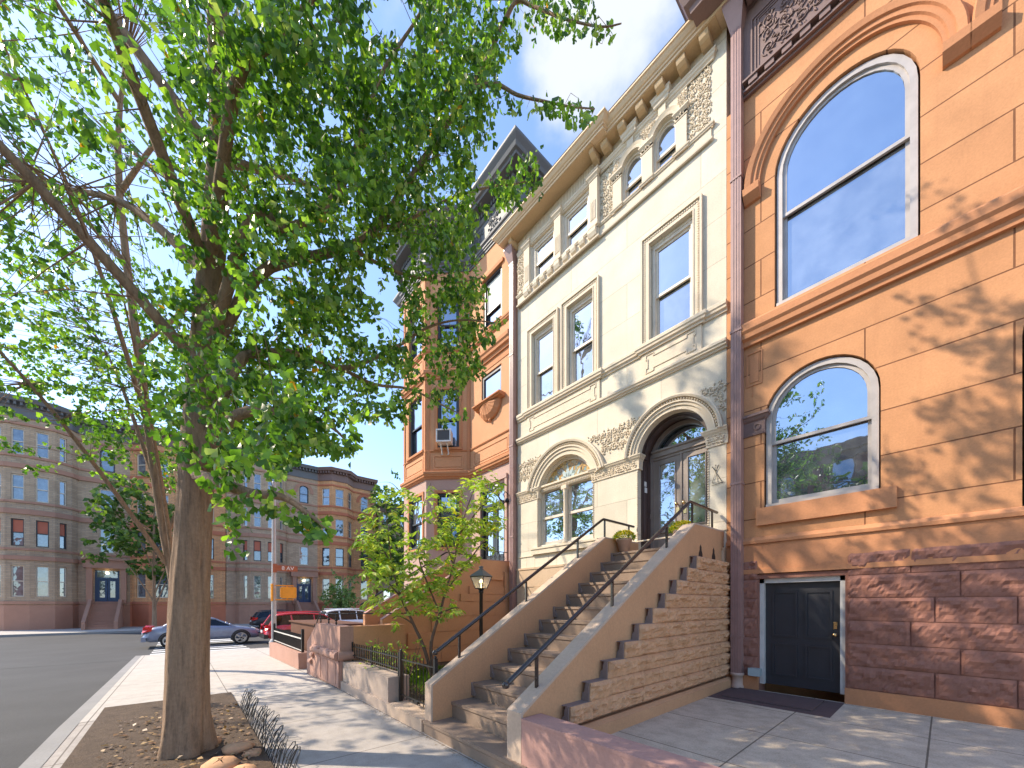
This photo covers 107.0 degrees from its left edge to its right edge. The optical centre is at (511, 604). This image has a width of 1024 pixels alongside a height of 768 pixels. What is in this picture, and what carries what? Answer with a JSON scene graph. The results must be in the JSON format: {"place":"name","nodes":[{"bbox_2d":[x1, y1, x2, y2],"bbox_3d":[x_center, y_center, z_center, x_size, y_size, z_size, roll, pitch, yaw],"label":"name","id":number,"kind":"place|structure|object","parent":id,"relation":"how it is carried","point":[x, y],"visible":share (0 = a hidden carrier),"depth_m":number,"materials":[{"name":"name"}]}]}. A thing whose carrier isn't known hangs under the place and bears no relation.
{"place":"outdoors","nodes":[
{"label":"outdoors","id":0,"kind":"place"},
{"bbox_2d":[0,660,130,767],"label":"road","id":1,"kind":"structure","parent":0,"point":[39,705],"depth_m":7.14,"materials":[{"name":"asphalt"}]},
{"bbox_2d":[0,624,258,634],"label":"sidewalk","id":2,"kind":"structure","parent":0,"point":[72,630],"depth_m":26.99,"materials":[{"name":"concrete"}]},
{"bbox_2d":[0,392,129,630],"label":"brick row house","id":3,"kind":"structure","parent":2,"relation":"on","point":[49,579],"depth_m":28.23,"materials":[{"name":"brick"}]},
{"bbox_2d":[11,565,23,596],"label":"window","id":4,"kind":"structure","parent":3,"relation":"in","point":[17,571],"depth_m":27.25,"materials":[{"name":"glass"}]},
{"bbox_2d":[11,518,23,545],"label":"window","id":5,"kind":"structure","parent":3,"relation":"in","point":[17,525],"depth_m":27.25,"materials":[{"name":"glass"}]},
{"bbox_2d":[11,473,23,499],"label":"window","id":6,"kind":"structure","parent":3,"relation":"in","point":[17,480],"depth_m":27.25,"materials":[{"name":"glass"}]},
{"bbox_2d":[11,427,23,454],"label":"window","id":7,"kind":"structure","parent":3,"relation":"in","point":[17,434],"depth_m":27.25,"materials":[{"name":"glass"}]},
{"bbox_2d":[36,566,48,596],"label":"window","id":8,"kind":"structure","parent":3,"relation":"in","point":[42,572],"depth_m":28.00,"materials":[{"name":"glass"}]},
{"bbox_2d":[36,520,48,547],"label":"window","id":9,"kind":"structure","parent":3,"relation":"in","point":[42,527],"depth_m":28.00,"materials":[{"name":"glass"}]},
{"bbox_2d":[36,477,48,502],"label":"window","id":10,"kind":"structure","parent":3,"relation":"in","point":[42,484],"depth_m":28.00,"materials":[{"name":"glass"}]},
{"bbox_2d":[36,432,48,458],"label":"window","id":11,"kind":"structure","parent":3,"relation":"in","point":[40,437],"depth_m":28.00,"materials":[{"name":"glass"}]},
{"bbox_2d":[60,567,65,596],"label":"window","id":12,"kind":"structure","parent":3,"relation":"in","point":[62,570],"depth_m":28.88,"materials":[{"name":"glass"}]},
{"bbox_2d":[60,523,65,548],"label":"window","id":13,"kind":"structure","parent":3,"relation":"in","point":[62,526],"depth_m":28.88,"materials":[{"name":"glass"}]},
{"bbox_2d":[60,481,65,505],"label":"window","id":14,"kind":"structure","parent":3,"relation":"in","point":[62,484],"depth_m":28.88,"materials":[{"name":"glass"}]},
{"bbox_2d":[60,437,65,462],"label":"window","id":15,"kind":"structure","parent":3,"relation":"in","point":[62,441],"depth_m":28.89,"materials":[{"name":"glass"}]},
{"bbox_2d":[95,570,118,601],"bbox_3d":[-33.042,-1.450,30.918,1.380,2.600,0.450,0,0,-41],"label":"door","id":16,"kind":"structure","parent":3,"relation":"in","point":[106,582],"depth_m":30.98,"materials":[{"name":"blue paint"}]},
{"bbox_2d":[100,529,114,552],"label":"window","id":17,"kind":"structure","parent":3,"relation":"in","point":[102,534],"depth_m":30.88,"materials":[{"name":"glass"}]},
{"bbox_2d":[100,449,114,472],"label":"window","id":18,"kind":"structure","parent":3,"relation":"in","point":[105,465],"depth_m":30.95,"materials":[{"name":"glass"}]},
{"bbox_2d":[80,471,212,626],"bbox_3d":[-26.821,-3.619,28.157,7.310,11.593,6.688,0,0,-41],"label":"street tree","id":19,"kind":"object","parent":2,"relation":"on","point":[152,571],"visible":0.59,"depth_m":26.88,"materials":[{"name":"green plant"}]},
{"bbox_2d":[129,425,225,626],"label":"brick row house","id":20,"kind":"structure","parent":2,"relation":"on","point":[140,607],"depth_m":32.15,"materials":[{"name":"brown brick"}]},
{"bbox_2d":[137,573,145,597],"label":"window","id":21,"kind":"structure","parent":20,"relation":"in","point":[141,592],"depth_m":31.95,"materials":[{"name":"glass"}]},
{"bbox_2d":[137,454,145,475],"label":"window","id":22,"kind":"structure","parent":20,"relation":"in","point":[141,464],"depth_m":31.95,"materials":[{"name":"glass"}]},
{"bbox_2d":[156,575,168,597],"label":"window","id":23,"kind":"structure","parent":20,"relation":"in","point":[164,594],"depth_m":32.39,"materials":[{"name":"glass"}]},
{"bbox_2d":[226,451,320,623],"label":"brick row house","id":24,"kind":"structure","parent":2,"relation":"on","point":[248,586],"depth_m":37.33,"materials":[{"name":"brick"}]},
{"bbox_2d":[254,575,260,598],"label":"window","id":25,"kind":"structure","parent":24,"relation":"in","point":[257,578],"depth_m":36.75,"materials":[{"name":"glass"}]},
{"bbox_2d":[254,541,260,560],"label":"window","id":26,"kind":"structure","parent":24,"relation":"in","point":[257,544],"depth_m":36.75,"materials":[{"name":"glass"}]},
{"bbox_2d":[254,473,260,489],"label":"window","id":27,"kind":"structure","parent":24,"relation":"in","point":[257,478],"depth_m":36.75,"materials":[{"name":"glass"}]},
{"bbox_2d":[299,546,307,564],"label":"window","id":28,"kind":"structure","parent":24,"relation":"in","point":[303,551],"depth_m":40.47,"materials":[{"name":"glass"}]},
{"bbox_2d":[299,486,307,503],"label":"window","id":29,"kind":"structure","parent":24,"relation":"in","point":[303,490],"depth_m":40.48,"materials":[{"name":"glass"}]},
{"bbox_2d":[297,578,310,601],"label":"door","id":30,"kind":"structure","parent":24,"relation":"in","point":[303,585],"depth_m":40.55,"materials":[{"name":"blue paint"}]},
{"bbox_2d":[318,569,361,609],"bbox_3d":[-16.720,-0.647,36.773,3.916,5.638,3.376,0,0,-41],"label":"young tree","id":31,"kind":"object","parent":2,"relation":"on","point":[345,601],"visible":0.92,"depth_m":36.36,"materials":[{"name":"green plant"}]},
{"bbox_2d":[317,466,377,611],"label":"brick row house","id":32,"kind":"structure","parent":2,"relation":"on","point":[343,495],"depth_m":41.98,"materials":[{"name":"brown brick"}]},
{"bbox_2d":[322,548,328,565],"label":"window","id":33,"kind":"structure","parent":32,"relation":"in","point":[325,551],"depth_m":41.42,"materials":[{"name":"glass"}]},
{"bbox_2d":[322,488,328,504],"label":"window","id":34,"kind":"structure","parent":32,"relation":"in","point":[325,492],"depth_m":41.42,"materials":[{"name":"glass"}]},
{"bbox_2d":[336,548,343,565],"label":"window","id":35,"kind":"structure","parent":32,"relation":"in","point":[339,552],"depth_m":41.86,"materials":[{"name":"glass"}]},
{"bbox_2d":[336,519,343,536],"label":"window","id":36,"kind":"structure","parent":32,"relation":"in","point":[339,523],"depth_m":41.91,"materials":[{"name":"glass"}]},
{"bbox_2d":[336,489,343,506],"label":"window","id":37,"kind":"structure","parent":32,"relation":"in","point":[339,493],"depth_m":41.87,"materials":[{"name":"glass"}]},
{"bbox_2d":[356,468,403,583],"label":"street tree","id":38,"kind":"object","parent":2,"relation":"on","point":[396,559],"visible":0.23,"depth_m":41.82,"materials":[{"name":"green plant"}]},
{"bbox_2d":[0,628,269,668],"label":"avenue","id":39,"kind":"object","parent":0,"point":[27,651],"depth_m":17.26,"materials":[{"name":"asphalt"}]},
{"bbox_2d":[150,639,249,654],"bbox_3d":[-15.503,1.965,18.791,3.200,0.090,10.900,0,0,-41],"label":"crosswalk marking","id":40,"kind":"object","parent":39,"relation":"on","point":[210,645],"visible":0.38,"depth_m":17.91,"materials":[{"name":"paint"}]},
{"bbox_2d":[141,617,260,646],"bbox_3d":[-15.359,1.310,18.983,4.590,1.420,2.180,0,0,-41],"label":"parked car","id":41,"kind":"object","parent":39,"relation":"on","point":[219,629],"visible":0.51,"depth_m":18.68,"materials":[{"name":"grey paint"}]},
{"bbox_2d":[249,610,286,626],"bbox_3d":[-19.400,1.236,32.187,4.690,1.567,2.180,0,0,-41],"label":"parked car","id":42,"kind":"object","parent":39,"relation":"on","point":[259,618],"visible":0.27,"depth_m":30.51,"materials":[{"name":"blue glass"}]},
{"bbox_2d":[269,481,297,641],"bbox_3d":[-10.715,-1.850,17.751,1.157,7.700,0.390,0,0,-28],"label":"signal pole","id":43,"kind":"object","parent":39,"relation":"on","point":[286,592],"visible":0.9,"depth_m":17.54,"materials":[{"name":"metal"}]},
{"bbox_2d":[259,611,332,638],"bbox_3d":[-10.861,1.188,20.524,4.590,1.647,2.180,0,0,-41],"label":"parked car","id":44,"kind":"object","parent":39,"relation":"on","point":[283,619],"visible":0.24,"depth_m":19.22,"materials":[{"name":"red paint"}]},
{"bbox_2d":[321,608,364,622],"bbox_3d":[-11.067,1.146,26.456,4.790,1.747,2.180,0,0,-41],"label":"parked car","id":45,"kind":"object","parent":39,"relation":"on","point":[352,617],"visible":0.2,"depth_m":25.52,"materials":[{"name":"white paint"}]},
{"bbox_2d":[79,648,336,722],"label":"sidewalk","id":46,"kind":"structure","parent":0,"point":[239,672],"depth_m":8.03,"materials":[{"name":"concrete"}]},
{"bbox_2d":[0,0,286,582],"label":"ginkgo tree","id":47,"kind":"object","parent":46,"relation":"on","point":[154,457],"visible":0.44,"depth_m":8.10,"materials":[{"name":"green plant"}]},
{"bbox_2d":[269,642,306,668],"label":"garden wall","id":48,"kind":"structure","parent":46,"relation":"on","point":[290,656],"depth_m":10.23,"materials":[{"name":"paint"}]},
{"bbox_2d":[273,623,303,652],"bbox_3d":[-6.565,1.161,11.031,0.060,1.061,3.910,0,0,-41],"label":"corner fence","id":49,"kind":"object","parent":48,"relation":"on","point":[292,640],"visible":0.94,"depth_m":10.72,"materials":[{"name":"black metal"}]},
{"bbox_2d":[307,623,405,688],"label":"stuccoed pier wall","id":50,"kind":"structure","parent":46,"relation":"on","point":[329,649],"depth_m":7.39,"materials":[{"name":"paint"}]},
{"bbox_2d":[314,612,437,626],"bbox_3d":[-3.184,0.493,8.047,3.192,0.629,1.233,0,0,8],"label":"pier railing","id":51,"kind":"object","parent":50,"relation":"on","point":[328,619],"visible":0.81,"depth_m":7.88,"materials":[{"name":"black metal"}]},
{"bbox_2d":[41,688,488,767],"bbox_3d":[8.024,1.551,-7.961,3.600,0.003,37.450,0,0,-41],"label":"sidewalk","id":52,"kind":"structure","parent":0,"point":[330,728],"depth_m":4.41,"materials":[{"name":"concrete"}]},
{"bbox_2d":[19,656,140,767],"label":"kerb","id":53,"kind":"structure","parent":52,"relation":"on","point":[42,753],"depth_m":4.76,"materials":[{"name":"concrete"}]},
{"bbox_2d":[0,627,260,636],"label":"kerb","id":54,"kind":"structure","parent":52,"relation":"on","point":[73,633],"depth_m":24.94,"materials":[{"name":"concrete"}]},
{"bbox_2d":[60,692,273,767],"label":"tree pit soil","id":55,"kind":"object","parent":52,"relation":"in","point":[99,733],"visible":0.62,"depth_m":4.32,"materials":[{"name":"soil"}]},
{"bbox_2d":[200,756,240,767],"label":"edging rock","id":56,"kind":"object","parent":55,"relation":"on","point":[225,762],"visible":0.96,"depth_m":3.49,"materials":[{"name":"stone"}]},
{"bbox_2d":[221,740,254,754],"bbox_3d":[-2.874,1.501,3.985,0.288,0.098,0.291,0,0,-41],"label":"edging rock","id":57,"kind":"object","parent":55,"relation":"on","point":[240,746],"visible":0.9,"depth_m":3.91,"materials":[{"name":"stone"}]},
{"bbox_2d":[242,748,261,756],"bbox_3d":[-2.649,1.518,3.869,0.178,0.063,0.170,0,0,-11],"label":"edging rock","id":58,"kind":"object","parent":55,"relation":"on","point":[253,752],"visible":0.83,"depth_m":3.84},
{"bbox_2d":[240,688,300,767],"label":"wire edging","id":59,"kind":"object","parent":52,"relation":"on","point":[261,719],"visible":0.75,"depth_m":4.05,"materials":[{"name":"black metal"}]},
{"bbox_2d":[96,676,485,767],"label":"fallen leaves","id":60,"kind":"object","parent":52,"relation":"on","point":[224,728],"visible":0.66,"depth_m":4.32,"materials":[{"name":"brown plant"}]},
{"bbox_2d":[0,0,621,760],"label":"ginkgo tree","id":61,"kind":"object","parent":52,"relation":"on","point":[264,40],"visible":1,"depth_m":3.74,"materials":[{"name":"green plant"}]},
{"bbox_2d":[341,660,408,713],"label":"yard wall","id":62,"kind":"structure","parent":52,"relation":"on","point":[375,687],"depth_m":5.91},
{"bbox_2d":[352,642,398,675],"bbox_3d":[-2.308,0.880,6.285,0.030,0.360,2.006,0,0,-41],"label":"iron fence","id":63,"kind":"object","parent":62,"relation":"on","point":[371,660],"visible":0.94,"depth_m":6.19,"materials":[{"name":"metal"}]},
{"bbox_2d":[387,699,424,731],"bbox_3d":[-1.297,1.485,5.083,0.360,0.170,1.020,0,0,-41],"label":"gate step","id":64,"kind":"object","parent":52,"relation":"on","point":[410,713],"visible":0.57,"depth_m":4.99,"materials":[{"name":"stone"}]},
{"bbox_2d":[399,649,437,706],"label":"yard gate","id":65,"kind":"structure","parent":64,"relation":"on","point":[401,675],"depth_m":5.20,"materials":[{"name":"black metal"}]},
{"bbox_2d":[423,500,731,767],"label":"stoop","id":66,"kind":"object","parent":52,"relation":"on","point":[603,634],"visible":1,"depth_m":4.81,"materials":[{"name":"stone"}]},
{"bbox_2d":[612,530,636,551],"bbox_3d":[2.051,-1.151,6.924,0.447,0.437,0.451,0,0,-41],"label":"flower pot","id":67,"kind":"object","parent":66,"relation":"on","point":[624,543],"visible":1,"depth_m":6.83,"materials":[{"name":"ceramic"}]},
{"bbox_2d":[668,520,690,533],"bbox_3d":[2.764,-1.151,6.139,0.447,0.437,0.451,0,0,-41],"label":"flower pot","id":68,"kind":"object","parent":66,"relation":"on","point":[677,524],"visible":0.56,"depth_m":6.07,"materials":[{"name":"yellow plant"}]},
{"bbox_2d":[492,0,730,677],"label":"limestone townhouse","id":69,"kind":"structure","parent":52,"relation":"on","point":[613,241],"depth_m":7.70,"materials":[{"name":"beige stone"}]},
{"bbox_2d":[526,307,558,408],"bbox_3d":[0.820,-6.094,9.558,0.242,2.085,1.082,0,0,-41],"label":"window","id":70,"kind":"structure","parent":69,"relation":"in","point":[546,340],"depth_m":9.63,"materials":[{"name":"beige paint"}]},
{"bbox_2d":[531,225,553,281],"bbox_3d":[0.834,-8.737,9.497,0.180,0.945,0.860,0,0,-41],"label":"window","id":71,"kind":"structure","parent":69,"relation":"in","point":[544,247],"depth_m":9.58,"materials":[{"name":"glass"}]},
{"bbox_2d":[539,456,592,546],"bbox_3d":[1.298,-2.480,9.073,0.200,2.090,1.730,0,0,-41],"label":"parlour window","id":72,"kind":"structure","parent":69,"relation":"in","point":[566,492],"depth_m":9.04,"materials":[{"name":"glass"}]},
{"bbox_2d":[562,190,588,253],"bbox_3d":[1.519,-8.737,8.714,0.180,0.945,0.840,0,0,-41],"label":"window","id":73,"kind":"structure","parent":69,"relation":"in","point":[577,215],"depth_m":8.77,"materials":[{"name":"glass"}]},
{"bbox_2d":[560,274,599,389],"bbox_3d":[1.597,-6.094,8.670,0.242,2.085,1.082,0,0,-41],"label":"window","id":74,"kind":"structure","parent":69,"relation":"in","point":[585,314],"depth_m":8.73,"materials":[{"name":"glass"}]},
{"bbox_2d":[623,151,642,200],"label":"window","id":75,"kind":"structure","parent":69,"relation":"in","point":[632,173],"depth_m":7.72,"materials":[{"name":"glass"}]},
{"bbox_2d":[654,118,676,172],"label":"window","id":76,"kind":"structure","parent":69,"relation":"in","point":[665,141],"depth_m":7.20,"materials":[{"name":"glass"}]},
{"bbox_2d":[640,192,702,344],"bbox_3d":[2.992,-6.094,7.074,0.242,2.085,1.162,0,0,-41],"label":"window","id":77,"kind":"structure","parent":69,"relation":"in","point":[677,258],"depth_m":7.11,"materials":[{"name":"glass"}]},
{"bbox_2d":[641,412,707,548],"bbox_3d":[3.140,-2.220,7.210,0.480,2.699,1.340,0,0,-41],"label":"front door","id":78,"kind":"structure","parent":69,"relation":"in","point":[675,463],"depth_m":7.43,"materials":[{"name":"brown paint"}]},
{"bbox_2d":[521,713,719,767],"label":"front wall","id":79,"kind":"structure","parent":52,"relation":"on","point":[547,741],"depth_m":2.85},
{"bbox_2d":[0,0,684,503],"label":"sky","id":80,"kind":"structure","parent":0,"point":[600,74],"materials":[{"name":"blue"}]},
{"bbox_2d":[376,502,403,604],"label":"apartment building","id":81,"kind":"structure","parent":0,"point":[389,594],"depth_m":47.00,"materials":[{"name":"brown brick"}]},
{"bbox_2d":[404,665,443,694],"bbox_3d":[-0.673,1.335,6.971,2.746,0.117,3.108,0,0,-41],"label":"shrub","id":82,"kind":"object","parent":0,"point":[421,676],"depth_m":6.95,"materials":[{"name":"green plant"}]},
{"bbox_2d":[410,668,440,703],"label":"yard ground","id":83,"kind":"structure","parent":0,"point":[421,698],"depth_m":5.86,"materials":[{"name":"plant"}]},
{"bbox_2d":[359,639,397,667],"bbox_3d":[-2.381,0.987,6.915,0.689,0.793,0.699,0,0,-8],"label":"shrub","id":84,"kind":"object","parent":83,"relation":"on","point":[367,644],"visible":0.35,"depth_m":6.78,"materials":[{"name":"green plant"}]},
{"bbox_2d":[370,641,418,672],"bbox_3d":[-2.112,0.995,6.778,0.843,0.780,0.794,0,0,-21],"label":"shrub","id":85,"kind":"object","parent":83,"relation":"on","point":[395,659],"visible":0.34,"depth_m":6.67,"materials":[{"name":"green plant"}]},
{"bbox_2d":[364,638,425,677],"bbox_3d":[-1.907,0.989,6.330,1.043,0.793,0.566,0,0,-41],"label":"shrub","id":86,"kind":"object","parent":83,"relation":"on","point":[418,656],"visible":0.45,"depth_m":6.39,"materials":[{"name":"green plant"}]},
{"bbox_2d":[348,469,507,676],"bbox_3d":[-1.483,-0.595,6.945,2.782,4.072,2.200,0,0,2],"label":"cherry tree","id":87,"kind":"object","parent":83,"relation":"on","point":[385,563],"visible":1,"depth_m":6.81,"materials":[{"name":"green plant"}]},
{"bbox_2d":[470,566,492,636],"bbox_3d":[-0.626,0.300,7.689,0.350,2.160,0.350,0,0,29],"label":"lamp post","id":88,"kind":"object","parent":83,"relation":"on","point":[480,572],"visible":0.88,"depth_m":7.65,"materials":[{"name":"black metal"}]},
{"bbox_2d":[611,690,1023,767],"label":"areaway paving","id":89,"kind":"structure","parent":0,"point":[720,733],"depth_m":3.81,"materials":[{"name":"concrete"}]},
{"bbox_2d":[708,687,844,717],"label":"threshold slab","id":90,"kind":"structure","parent":89,"relation":"on","point":[827,709],"depth_m":4.99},
{"bbox_2d":[722,688,823,711],"bbox_3d":[3.692,1.335,5.387,0.750,0.020,1.050,0,0,-41],"label":"doormat","id":91,"kind":"object","parent":90,"relation":"on","point":[789,701],"visible":1,"depth_m":5.32,"materials":[{"name":"rubber"}]},
{"bbox_2d":[676,0,1023,729],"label":"terracotta townhouse","id":92,"kind":"structure","parent":89,"relation":"on","point":[874,550],"depth_m":4.96,"materials":[{"name":"orange stone"}]},
{"bbox_2d":[748,667,761,676],"bbox_3d":[3.802,1.055,5.922,0.140,0.120,0.160,0,0,-41],"label":"utility box","id":93,"kind":"object","parent":92,"relation":"attached to","point":[753,671],"visible":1,"depth_m":5.88,"materials":[{"name":"grey metal"}]},
{"bbox_2d":[760,575,844,694],"bbox_3d":[4.308,0.425,5.647,0.180,1.650,1.030,0,0,-41],"label":"basement door","id":94,"kind":"structure","parent":92,"relation":"in","point":[802,619],"depth_m":5.62,"materials":[{"name":"wood"}]},
{"bbox_2d":[766,357,879,506],"bbox_3d":[4.427,-2.493,5.472,0.150,1.985,1.270,0,0,-41],"label":"window","id":95,"kind":"structure","parent":92,"relation":"in","point":[829,394],"depth_m":5.43,"materials":[{"name":"clear glass"}]},
{"bbox_2d":[776,54,918,305],"bbox_3d":[4.588,-5.920,5.288,0.150,2.740,1.480,0,0,-41],"label":"window","id":96,"kind":"structure","parent":92,"relation":"in","point":[868,113],"depth_m":5.22,"materials":[{"name":"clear glass"}]},
{"bbox_2d":[1023,340,1023,505],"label":"window","id":97,"kind":"structure","parent":92,"relation":"in","point":[1023,340],"depth_m":4.18,"materials":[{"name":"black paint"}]},
{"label":"yard ground","id":98,"kind":"structure","parent":0,"visible":0},
{"bbox_2d":[289,619,362,650],"bbox_3d":[-5.644,1.040,11.504,1.250,1.020,3.950,0,0,-41],"label":"bin enclosure","id":99,"kind":"object","parent":98,"relation":"on","point":[297,626],"visible":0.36,"depth_m":11.19,"materials":[{"name":"stone"}]},
{"bbox_2d":[359,549,508,665],"bbox_3d":[-1.867,0.020,9.822,3.620,3.060,1.762,0,0,-41],"label":"stoop","id":100,"kind":"object","parent":98,"relation":"on","point":[465,595],"visible":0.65,"depth_m":9.45,"materials":[{"name":"stone"}]},
{"bbox_2d":[387,125,551,587],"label":"bay townhouse","id":101,"kind":"structure","parent":98,"relation":"on","point":[481,437],"depth_m":11.70,"materials":[{"name":"pink paint"}]},
{"bbox_2d":[410,497,421,549],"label":"window","id":102,"kind":"structure","parent":101,"relation":"in","point":[415,521],"depth_m":12.70,"materials":[{"name":"clear glass"}]},
{"bbox_2d":[411,396,421,455],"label":"window","id":103,"kind":"structure","parent":101,"relation":"in","point":[416,437],"depth_m":12.70,"materials":[{"name":"clear glass"}]},
{"bbox_2d":[411,307,421,358],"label":"window","id":104,"kind":"structure","parent":101,"relation":"in","point":[413,347],"depth_m":12.81,"materials":[{"name":"clear glass"}]},
{"bbox_2d":[436,428,452,454],"bbox_3d":[-2.093,-5.017,11.774,0.464,0.730,0.360,0,0,4],"label":"air conditioner","id":105,"kind":"object","parent":101,"relation":"attached to","point":[444,437],"visible":1,"depth_m":11.62,"materials":[{"name":"white plastic"}]},
{"bbox_2d":[438,390,458,446],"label":"window","id":106,"kind":"structure","parent":101,"relation":"in","point":[455,429],"depth_m":12.03,"materials":[{"name":"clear glass"}]},
{"bbox_2d":[438,300,458,345],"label":"window","id":107,"kind":"structure","parent":101,"relation":"in","point":[446,316],"depth_m":12.03,"materials":[{"name":"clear glass"}]},
{"bbox_2d":[438,494,458,546],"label":"window","id":108,"kind":"structure","parent":101,"relation":"in","point":[443,497],"depth_m":12.03,"materials":[{"name":"clear glass"}]},
{"bbox_2d":[483,365,500,398],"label":"window","id":109,"kind":"structure","parent":101,"relation":"in","point":[492,382],"depth_m":11.17,"materials":[{"name":"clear glass"}]},
{"bbox_2d":[478,473,507,560],"bbox_3d":[-0.524,-2.300,11.066,0.200,2.700,1.330,0,0,-41],"label":"entrance door","id":110,"kind":"structure","parent":101,"relation":"in","point":[500,545],"depth_m":11.02,"materials":[{"name":"black paint"}]},
{"bbox_2d":[485,266,501,326],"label":"window","id":111,"kind":"structure","parent":101,"relation":"in","point":[494,282],"depth_m":11.12,"materials":[{"name":"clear glass"}]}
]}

